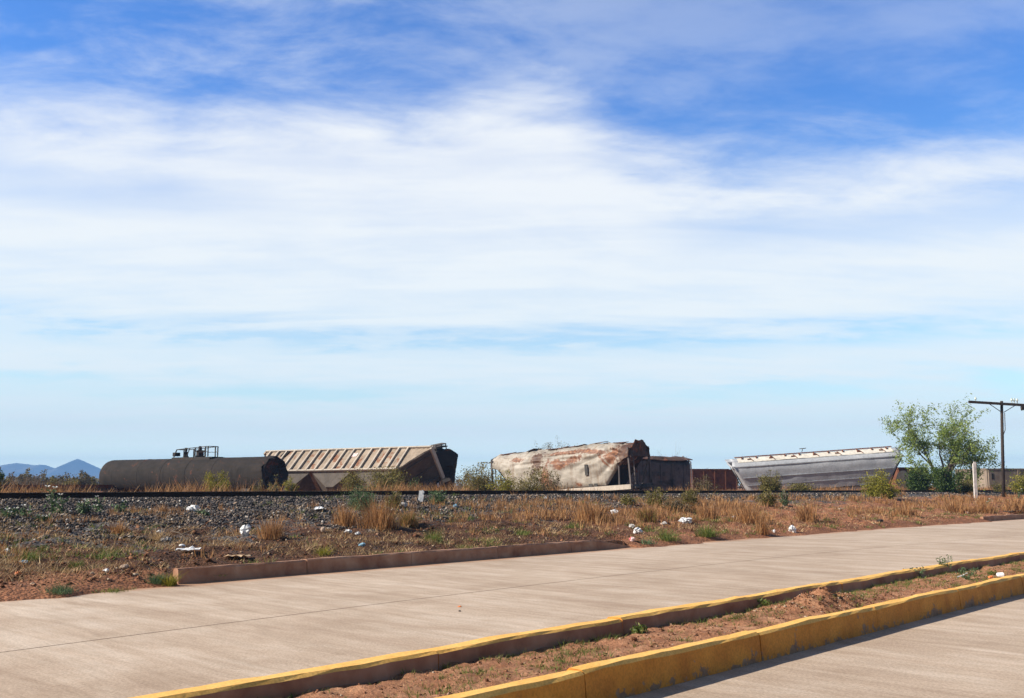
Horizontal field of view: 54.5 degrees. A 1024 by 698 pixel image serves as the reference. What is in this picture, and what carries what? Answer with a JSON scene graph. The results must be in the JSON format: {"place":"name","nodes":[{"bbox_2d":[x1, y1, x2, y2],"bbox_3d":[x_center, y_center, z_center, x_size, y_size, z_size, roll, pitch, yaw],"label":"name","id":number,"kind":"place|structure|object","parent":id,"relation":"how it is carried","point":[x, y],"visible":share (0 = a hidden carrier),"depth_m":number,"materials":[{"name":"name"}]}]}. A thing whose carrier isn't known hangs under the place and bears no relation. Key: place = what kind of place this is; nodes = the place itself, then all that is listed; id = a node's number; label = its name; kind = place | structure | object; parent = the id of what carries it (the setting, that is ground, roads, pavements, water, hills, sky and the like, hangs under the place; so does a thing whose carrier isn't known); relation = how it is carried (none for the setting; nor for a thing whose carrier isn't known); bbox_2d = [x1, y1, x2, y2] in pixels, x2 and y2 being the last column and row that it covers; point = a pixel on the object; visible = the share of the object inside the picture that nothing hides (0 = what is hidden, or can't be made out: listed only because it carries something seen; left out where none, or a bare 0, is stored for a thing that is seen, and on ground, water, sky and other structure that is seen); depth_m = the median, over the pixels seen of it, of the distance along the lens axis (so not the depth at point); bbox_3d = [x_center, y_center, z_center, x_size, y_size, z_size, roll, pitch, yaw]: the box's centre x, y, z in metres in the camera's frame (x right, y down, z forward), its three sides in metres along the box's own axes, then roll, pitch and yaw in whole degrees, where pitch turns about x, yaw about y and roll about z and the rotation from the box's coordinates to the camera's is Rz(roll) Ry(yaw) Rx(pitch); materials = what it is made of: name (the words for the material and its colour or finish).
{"place":"outdoors","nodes":[
{"label":"outdoors","id":0,"kind":"place"},
{"bbox_2d":[0,459,100,478],"bbox_3d":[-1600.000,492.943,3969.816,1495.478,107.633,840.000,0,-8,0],"label":"mountains","id":1,"kind":"structure","parent":0,"point":[74,467],"depth_m":3859.71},
{"bbox_2d":[0,535,1023,697],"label":"road","id":2,"kind":"structure","parent":0,"point":[137,665],"depth_m":11.44,"materials":[{"name":"concrete"}]},
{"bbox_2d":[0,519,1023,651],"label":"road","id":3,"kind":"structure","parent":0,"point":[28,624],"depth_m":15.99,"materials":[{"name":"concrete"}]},
{"bbox_2d":[0,485,1023,652],"bbox_3d":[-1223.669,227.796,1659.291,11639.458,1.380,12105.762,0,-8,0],"label":"ground","id":4,"kind":"structure","parent":0,"point":[15,592],"depth_m":23.35,"materials":[{"name":"soil"}]},
{"bbox_2d":[0,506,15,516],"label":"white poppy plant","id":5,"kind":"object","parent":4,"relation":"on","point":[10,512],"visible":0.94,"depth_m":21.52,"materials":[{"name":"green plant"}]},
{"bbox_2d":[11,504,32,516],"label":"white poppy plant","id":6,"kind":"object","parent":4,"relation":"on","point":[29,511],"visible":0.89,"depth_m":21.70,"materials":[{"name":"green plant"}]},
{"bbox_2d":[17,547,48,561],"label":"weed clump","id":7,"kind":"object","parent":4,"relation":"on","point":[28,558],"visible":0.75,"depth_m":16.88,"materials":[{"name":"green plant"}]},
{"bbox_2d":[33,469,51,484],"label":"scrub bush","id":8,"kind":"object","parent":4,"relation":"on","point":[44,477],"visible":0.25,"depth_m":144.70,"materials":[{"name":"green plant"}]},
{"bbox_2d":[41,485,65,512],"bbox_3d":[-10.632,3.529,23.063,0.366,0.748,0.418,-5,-9,33],"label":"white poppy plant","id":9,"kind":"object","parent":4,"relation":"on","point":[52,502],"visible":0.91,"depth_m":23.04,"materials":[{"name":"green plant"}]},
{"bbox_2d":[39,580,77,594],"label":"weed clump","id":10,"kind":"object","parent":4,"relation":"on","point":[61,590],"visible":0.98,"depth_m":14.41,"materials":[{"name":"green plant"}]},
{"bbox_2d":[1,485,118,491],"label":"siding track","id":11,"kind":"structure","parent":4,"relation":"on","point":[104,487],"depth_m":76.88,"materials":[{"name":"metal"}]},
{"bbox_2d":[51,493,69,513],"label":"white poppy plant","id":12,"kind":"object","parent":4,"relation":"on","point":[59,506],"visible":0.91,"depth_m":22.99,"materials":[{"name":"green plant"}]},
{"bbox_2d":[57,472,70,491],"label":"scrub bush","id":13,"kind":"object","parent":4,"relation":"on","point":[61,481],"visible":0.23,"depth_m":146.80,"materials":[{"name":"green plant"}]},
{"bbox_2d":[62,476,80,491],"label":"scrub bush","id":14,"kind":"object","parent":4,"relation":"on","point":[76,481],"visible":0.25,"depth_m":126.62,"materials":[{"name":"green plant"}]},
{"bbox_2d":[71,470,89,491],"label":"scrub bush","id":15,"kind":"object","parent":4,"relation":"on","point":[82,481],"visible":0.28,"depth_m":134.94,"materials":[{"name":"green plant"}]},
{"bbox_2d":[74,498,93,513],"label":"white poppy plant","id":16,"kind":"object","parent":4,"relation":"on","point":[82,508],"visible":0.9,"depth_m":23.32,"materials":[{"name":"green plant"}]},
{"bbox_2d":[90,496,104,512],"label":"white poppy plant","id":17,"kind":"object","parent":4,"relation":"on","point":[96,506],"visible":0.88,"depth_m":23.95,"materials":[{"name":"green plant"}]},
{"bbox_2d":[91,585,134,592],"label":"weed clump","id":18,"kind":"object","parent":4,"relation":"on","point":[113,590],"visible":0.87,"depth_m":15.01,"materials":[{"name":"green plant"}]},
{"bbox_2d":[107,518,131,534],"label":"grass tussock","id":19,"kind":"object","parent":4,"relation":"on","point":[117,530],"depth_m":20.79,"materials":[{"name":"plant"}]},
{"bbox_2d":[111,500,127,512],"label":"white poppy plant","id":20,"kind":"object","parent":4,"relation":"on","point":[123,506],"visible":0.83,"depth_m":24.57,"materials":[{"name":"green plant"}]},
{"bbox_2d":[138,525,171,541],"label":"grass tussock","id":21,"kind":"object","parent":4,"relation":"on","point":[157,537],"depth_m":20.15,"materials":[{"name":"plant"}]},
{"bbox_2d":[142,573,169,583],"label":"weed clump","id":22,"kind":"object","parent":4,"relation":"on","point":[156,580],"visible":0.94,"depth_m":15.90,"materials":[{"name":"green plant"}]},
{"bbox_2d":[157,571,182,586],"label":"weed clump","id":23,"kind":"object","parent":4,"relation":"on","point":[171,582],"visible":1,"depth_m":15.85,"materials":[{"name":"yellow plant"}]},
{"bbox_2d":[99,446,288,491],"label":"tank car","id":24,"kind":"object","parent":4,"relation":"on","point":[138,475],"visible":0.84,"depth_m":80.15,"materials":[{"name":"metal"}]},
{"bbox_2d":[202,470,232,490],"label":"desert bush","id":25,"kind":"object","parent":4,"relation":"on","point":[213,482],"visible":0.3,"depth_m":61.34,"materials":[{"name":"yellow plant"}]},
{"bbox_2d":[240,524,250,535],"bbox_3d":[-5.731,3.916,21.389,0.232,0.288,0.223,3,-9,-24],"label":"plastic bag","id":26,"kind":"object","parent":4,"relation":"on","point":[245,530],"visible":0.98,"depth_m":21.33,"materials":[{"name":"white plastic"}]},
{"bbox_2d":[254,510,286,539],"bbox_3d":[-5.146,3.703,21.327,0.848,0.722,0.968,8,-11,-44],"label":"grass tussock","id":27,"kind":"object","parent":4,"relation":"on","point":[274,533],"depth_m":21.19,"materials":[{"name":"plant"}]},
{"bbox_2d":[267,474,280,490],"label":"desert bush","id":28,"kind":"object","parent":4,"relation":"on","point":[273,486],"visible":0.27,"depth_m":63.27,"materials":[{"name":"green plant"}]},
{"bbox_2d":[282,476,298,490],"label":"desert bush","id":29,"kind":"object","parent":4,"relation":"on","point":[291,488],"visible":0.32,"depth_m":65.28,"materials":[{"name":"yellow plant"}]},
{"bbox_2d":[310,544,336,556],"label":"weed clump","id":30,"kind":"object","parent":4,"relation":"on","point":[321,552],"visible":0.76,"depth_m":19.57,"materials":[{"name":"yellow plant"}]},
{"bbox_2d":[330,496,359,526],"bbox_3d":[-4.186,4.016,24.884,0.864,0.855,1.034,0,-8,0],"label":"grass tussock","id":31,"kind":"object","parent":4,"relation":"on","point":[346,520],"depth_m":24.79,"materials":[{"name":"plant"}]},
{"bbox_2d":[339,467,367,490],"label":"desert bush","id":32,"kind":"object","parent":4,"relation":"on","point":[351,482],"visible":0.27,"depth_m":61.23,"materials":[{"name":"green plant"}]},
{"bbox_2d":[264,445,444,490],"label":"hopper car","id":33,"kind":"object","parent":4,"relation":"on","point":[318,469],"visible":0.7,"depth_m":80.73,"materials":[{"name":"beige paint"}]},
{"bbox_2d":[340,486,376,510],"bbox_3d":[-4.333,4.306,28.601,1.192,0.778,1.594,0,-8,0],"label":"shrub","id":34,"kind":"object","parent":4,"relation":"on","point":[357,496],"visible":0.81,"depth_m":28.35,"materials":[{"name":"green plant"}]},
{"bbox_2d":[353,494,403,530],"bbox_3d":[-3.392,3.968,24.844,1.553,1.080,1.536,0,-8,0],"label":"grass tussock","id":35,"kind":"object","parent":4,"relation":"on","point":[385,521],"depth_m":24.65,"materials":[{"name":"plant"}]},
{"bbox_2d":[358,466,421,490],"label":"desert bush","id":36,"kind":"object","parent":4,"relation":"on","point":[392,478],"visible":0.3,"depth_m":59.20,"materials":[{"name":"green plant"}]},
{"bbox_2d":[380,489,405,507],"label":"shrub","id":37,"kind":"object","parent":4,"relation":"on","point":[395,497],"visible":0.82,"depth_m":29.74,"materials":[{"name":"green plant"}]},
{"bbox_2d":[173,540,630,583],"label":"concrete kerb","id":38,"kind":"structure","parent":4,"relation":"on","point":[260,570],"depth_m":19.32,"materials":[{"name":"concrete"}]},
{"bbox_2d":[396,502,421,527],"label":"grass tussock","id":39,"kind":"object","parent":4,"relation":"on","point":[409,520],"depth_m":25.75,"materials":[{"name":"plant"}]},
{"bbox_2d":[419,480,434,489],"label":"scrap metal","id":40,"kind":"object","parent":4,"relation":"on","point":[428,483],"visible":0.62,"depth_m":79.14,"materials":[{"name":"brown metal"}]},
{"bbox_2d":[417,527,445,541],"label":"weed clump","id":41,"kind":"object","parent":4,"relation":"on","point":[435,536],"visible":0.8,"depth_m":22.55,"materials":[{"name":"green plant"}]},
{"bbox_2d":[425,490,447,503],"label":"shrub","id":42,"kind":"object","parent":4,"relation":"on","point":[438,497],"visible":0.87,"depth_m":33.05,"materials":[{"name":"green plant"}]},
{"bbox_2d":[429,443,457,489],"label":"wreck fragment","id":43,"kind":"object","parent":4,"relation":"on","point":[447,458],"visible":0.29,"depth_m":83.09,"materials":[{"name":"metal"}]},
{"bbox_2d":[438,477,454,490],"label":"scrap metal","id":44,"kind":"object","parent":4,"relation":"on","point":[445,481],"visible":0.75,"depth_m":79.00,"materials":[{"name":"metal"}]},
{"bbox_2d":[1,475,955,488],"bbox_3d":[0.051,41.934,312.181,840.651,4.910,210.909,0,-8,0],"label":"distant scrub","id":45,"kind":"object","parent":4,"relation":"on","point":[739,487],"visible":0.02,"depth_m":252.23,"materials":[{"name":"green plant"}]},
{"bbox_2d":[458,462,501,490],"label":"desert bush","id":46,"kind":"object","parent":4,"relation":"on","point":[478,481],"visible":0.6,"depth_m":70.81,"materials":[{"name":"green plant"}]},
{"bbox_2d":[482,469,514,489],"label":"desert bush","id":47,"kind":"object","parent":4,"relation":"on","point":[507,485],"visible":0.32,"depth_m":65.20,"materials":[{"name":"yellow plant"}]},
{"bbox_2d":[0,475,1011,492],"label":"dry grass","id":48,"kind":"structure","parent":4,"relation":"on","point":[412,488],"depth_m":36.19,"materials":[{"name":"plant"}]},
{"bbox_2d":[0,490,1013,498],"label":"railway track","id":49,"kind":"structure","parent":4,"relation":"on","point":[33,495],"depth_m":33.26,"materials":[{"name":"metal"}]},
{"bbox_2d":[0,493,1014,570],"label":"green grass","id":50,"kind":"structure","parent":4,"relation":"on","point":[291,537],"depth_m":25.82,"materials":[{"name":"green plant"}]},
{"bbox_2d":[0,497,1017,587],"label":"soil clods","id":51,"kind":"object","parent":4,"relation":"on","point":[130,557],"visible":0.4,"depth_m":20.69,"materials":[{"name":"brown soil"}]},
{"bbox_2d":[0,491,1022,546],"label":"ballast stones","id":52,"kind":"object","parent":4,"relation":"on","point":[193,500],"visible":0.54,"depth_m":26.92,"materials":[{"name":"grey gravel"}]},
{"bbox_2d":[0,492,1022,587],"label":"dead stubble","id":53,"kind":"object","parent":4,"relation":"on","point":[213,542],"visible":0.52,"depth_m":21.52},
{"bbox_2d":[0,490,1023,566],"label":"dry grass","id":54,"kind":"structure","parent":4,"relation":"on","point":[724,505],"depth_m":33.69,"materials":[{"name":"plant"}]},
{"bbox_2d":[503,464,559,489],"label":"desert bush","id":55,"kind":"object","parent":4,"relation":"on","point":[529,486],"visible":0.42,"depth_m":63.05,"materials":[{"name":"green plant"}]},
{"bbox_2d":[540,474,562,489],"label":"desert bush","id":56,"kind":"object","parent":4,"relation":"on","point":[550,484],"visible":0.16,"depth_m":61.33,"materials":[{"name":"green plant"}]},
{"bbox_2d":[490,439,654,489],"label":"hopper car","id":57,"kind":"object","parent":4,"relation":"on","point":[605,466],"visible":0.85,"depth_m":77.90,"materials":[{"name":"white paint"}]},
{"bbox_2d":[130,552,1023,697],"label":"median kerb","id":58,"kind":"structure","parent":4,"relation":"on","point":[354,672],"depth_m":8.79,"materials":[{"name":"yellow paint"}]},
{"bbox_2d":[570,496,605,520],"bbox_3d":[2.393,4.821,30.677,1.294,0.932,1.572,0,-8,0],"label":"grass tussock","id":59,"kind":"object","parent":4,"relation":"on","point":[588,512],"depth_m":30.47,"materials":[{"name":"plant"}]},
{"bbox_2d":[618,493,638,504],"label":"shrub","id":60,"kind":"object","parent":4,"relation":"on","point":[626,499],"visible":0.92,"depth_m":37.42,"materials":[{"name":"green plant"}]},
{"bbox_2d":[633,498,660,522],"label":"grass tussock","id":61,"kind":"object","parent":4,"relation":"on","point":[648,514],"depth_m":31.45,"materials":[{"name":"plant"}]},
{"bbox_2d":[640,487,667,506],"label":"shrub","id":62,"kind":"object","parent":4,"relation":"on","point":[652,497],"visible":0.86,"depth_m":37.71,"materials":[{"name":"green plant"}]},
{"bbox_2d":[624,456,692,489],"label":"burnt car","id":63,"kind":"object","parent":4,"relation":"on","point":[673,473],"visible":0.27,"depth_m":95.45,"materials":[{"name":"paint"}]},
{"bbox_2d":[652,528,680,540],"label":"weed clump","id":64,"kind":"object","parent":4,"relation":"on","point":[671,536],"visible":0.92,"depth_m":27.16,"materials":[{"name":"green plant"}]},
{"bbox_2d":[661,496,695,511],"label":"shrub","id":65,"kind":"object","parent":4,"relation":"on","point":[676,504],"visible":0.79,"depth_m":35.91,"materials":[{"name":"brown plant"}]},
{"bbox_2d":[677,488,699,504],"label":"shrub","id":66,"kind":"object","parent":4,"relation":"on","point":[690,496],"visible":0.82,"depth_m":39.43,"materials":[{"name":"green plant"}]},
{"bbox_2d":[688,474,722,489],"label":"desert bush","id":67,"kind":"object","parent":4,"relation":"on","point":[705,485],"visible":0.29,"depth_m":71.11,"materials":[{"name":"green plant"}]},
{"bbox_2d":[687,521,727,536],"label":"weed clump","id":68,"kind":"object","parent":4,"relation":"on","point":[707,533],"visible":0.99,"depth_m":28.91,"materials":[{"name":"green plant"}]},
{"bbox_2d":[697,499,718,519],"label":"grass tussock","id":69,"kind":"object","parent":4,"relation":"on","point":[706,513],"depth_m":34.61,"materials":[{"name":"plant"}]},
{"bbox_2d":[690,469,737,489],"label":"gondola car","id":70,"kind":"object","parent":4,"relation":"on","point":[726,479],"visible":0.54,"depth_m":111.07,"materials":[{"name":"metal"}]},
{"bbox_2d":[436,573,1023,697],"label":"median kerb","id":71,"kind":"structure","parent":4,"relation":"on","point":[632,674],"depth_m":8.81,"materials":[{"name":"yellow paint"}]},
{"bbox_2d":[726,494,770,522],"bbox_3d":[8.022,5.374,33.851,1.486,1.053,1.560,0,-8,0],"label":"grass tussock","id":72,"kind":"object","parent":4,"relation":"on","point":[747,515],"depth_m":33.61,"materials":[{"name":"plant"}]},
{"bbox_2d":[754,514,771,534],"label":"grass tussock","id":73,"kind":"object","parent":4,"relation":"on","point":[763,528],"depth_m":30.92,"materials":[{"name":"plant"}]},
{"bbox_2d":[754,489,779,505],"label":"shrub","id":74,"kind":"object","parent":4,"relation":"on","point":[765,498],"visible":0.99,"depth_m":41.66,"materials":[{"name":"green plant"}]},
{"bbox_2d":[756,470,784,490],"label":"desert bush","id":75,"kind":"object","parent":4,"relation":"on","point":[772,485],"visible":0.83,"depth_m":57.17,"materials":[{"name":"green plant"}]},
{"bbox_2d":[779,488,790,506],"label":"shrub","id":76,"kind":"object","parent":4,"relation":"on","point":[784,500],"visible":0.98,"depth_m":44.04,"materials":[{"name":"green plant"}]},
{"bbox_2d":[784,483,813,489],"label":"desert bush","id":77,"kind":"object","parent":4,"relation":"on","point":[796,486],"visible":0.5,"depth_m":59.22,"materials":[{"name":"green plant"}]},
{"bbox_2d":[792,496,820,521],"bbox_3d":[10.791,5.769,36.472,1.110,1.094,1.299,-3,-8,23],"label":"grass tussock","id":78,"kind":"object","parent":4,"relation":"on","point":[807,515],"depth_m":36.30,"materials":[{"name":"plant"}]},
{"bbox_2d":[725,446,903,489],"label":"hopper car","id":79,"kind":"object","parent":4,"relation":"on","point":[848,467],"visible":0.72,"depth_m":90.40,"materials":[{"name":"grey paint"}]},
{"bbox_2d":[858,468,904,498],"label":"desert bush","id":80,"kind":"object","parent":4,"relation":"on","point":[879,486],"visible":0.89,"depth_m":55.18,"materials":[{"name":"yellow plant"}]},
{"bbox_2d":[896,470,908,489],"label":"wheelset","id":81,"kind":"object","parent":4,"relation":"on","point":[901,474],"visible":0.59,"depth_m":87.26,"materials":[{"name":"metal"}]},
{"bbox_2d":[891,499,920,515],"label":"grass tussock","id":82,"kind":"object","parent":4,"relation":"on","point":[906,511],"depth_m":42.24,"materials":[{"name":"plant"}]},
{"bbox_2d":[889,467,926,488],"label":"gondola car","id":83,"kind":"object","parent":4,"relation":"on","point":[898,469],"visible":0.21,"depth_m":95.27,"materials":[{"name":"metal"}]},
{"bbox_2d":[904,467,933,489],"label":"desert bush","id":84,"kind":"object","parent":4,"relation":"on","point":[916,481],"visible":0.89,"depth_m":70.99,"materials":[{"name":"green plant"}]},
{"bbox_2d":[878,393,1014,490],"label":"mesquite tree","id":85,"kind":"object","parent":4,"relation":"on","point":[957,446],"visible":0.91,"depth_m":74.78,"materials":[{"name":"green plant"}]},
{"bbox_2d":[929,465,968,492],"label":"desert bush","id":86,"kind":"object","parent":4,"relation":"on","point":[943,482],"visible":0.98,"depth_m":69.91,"materials":[{"name":"green plant"}]},
{"bbox_2d":[932,494,979,513],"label":"grass tussock","id":87,"kind":"object","parent":4,"relation":"on","point":[955,508],"depth_m":47.45,"materials":[{"name":"plant"}]},
{"bbox_2d":[958,477,973,493],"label":"desert bush","id":88,"kind":"object","parent":4,"relation":"on","point":[966,487],"visible":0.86,"depth_m":70.94,"materials":[{"name":"green plant"}]},
{"bbox_2d":[972,462,977,497],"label":"marker post","id":89,"kind":"object","parent":4,"relation":"on","point":[975,487],"visible":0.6,"depth_m":61.45,"materials":[{"name":"white paint"}]},
{"bbox_2d":[968,494,998,513],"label":"grass tussock","id":90,"kind":"object","parent":4,"relation":"on","point":[984,509],"depth_m":47.65,"materials":[{"name":"plant"}]},
{"bbox_2d":[954,468,1023,489],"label":"block building","id":91,"kind":"structure","parent":4,"relation":"on","point":[989,477],"depth_m":109.20,"materials":[{"name":"beige concrete"}]},
{"bbox_2d":[968,397,1023,496],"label":"utility pole","id":92,"kind":"object","parent":4,"relation":"on","point":[1001,403],"visible":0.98,"depth_m":65.87,"materials":[{"name":"brown wood"}]},
{"bbox_2d":[989,481,1007,491],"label":"desert bush","id":93,"kind":"object","parent":4,"relation":"on","point":[997,488],"visible":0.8,"depth_m":79.05,"materials":[{"name":"green plant"}]},
{"bbox_2d":[980,514,1023,520],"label":"concrete kerb","id":94,"kind":"structure","parent":4,"relation":"on","point":[1006,517],"depth_m":45.76,"materials":[{"name":"grey concrete"}]},
{"bbox_2d":[1001,493,1023,512],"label":"grass tussock","id":95,"kind":"object","parent":4,"relation":"on","point":[1016,506],"depth_m":49.77,"materials":[{"name":"plant"}]},
{"bbox_2d":[1006,471,1023,492],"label":"desert bush","id":96,"kind":"object","parent":4,"relation":"on","point":[1018,486],"visible":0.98,"depth_m":79.19,"materials":[{"name":"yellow plant"}]},
{"bbox_2d":[0,0,1023,484],"label":"sky","id":97,"kind":"structure","parent":0,"point":[713,232],"materials":[{"name":"blue"}]},
{"bbox_2d":[257,559,1023,697],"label":"median soil","id":98,"kind":"structure","parent":0,"point":[354,691],"depth_m":9.08,"materials":[{"name":"brown soil"}]},
{"bbox_2d":[630,623,647,633],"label":"median weed","id":99,"kind":"object","parent":98,"relation":"on","point":[639,629],"visible":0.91,"depth_m":9.96,"materials":[{"name":"green plant"}]},
{"bbox_2d":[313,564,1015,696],"bbox_3d":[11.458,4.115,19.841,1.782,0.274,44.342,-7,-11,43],"label":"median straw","id":100,"kind":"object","parent":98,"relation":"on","point":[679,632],"visible":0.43,"depth_m":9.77,"materials":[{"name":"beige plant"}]},
{"bbox_2d":[936,554,952,567],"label":"median weed","id":101,"kind":"object","parent":98,"relation":"on","point":[940,563],"visible":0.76,"depth_m":16.87,"materials":[{"name":"green plant"}]},
{"bbox_2d":[955,566,979,579],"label":"median weed","id":102,"kind":"object","parent":98,"relation":"on","point":[968,574],"visible":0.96,"depth_m":15.39,"materials":[{"name":"green plant"}]},
{"bbox_2d":[626,594,1023,697],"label":"road","id":103,"kind":"structure","parent":0,"point":[977,651],"depth_m":8.80,"materials":[{"name":"concrete"}]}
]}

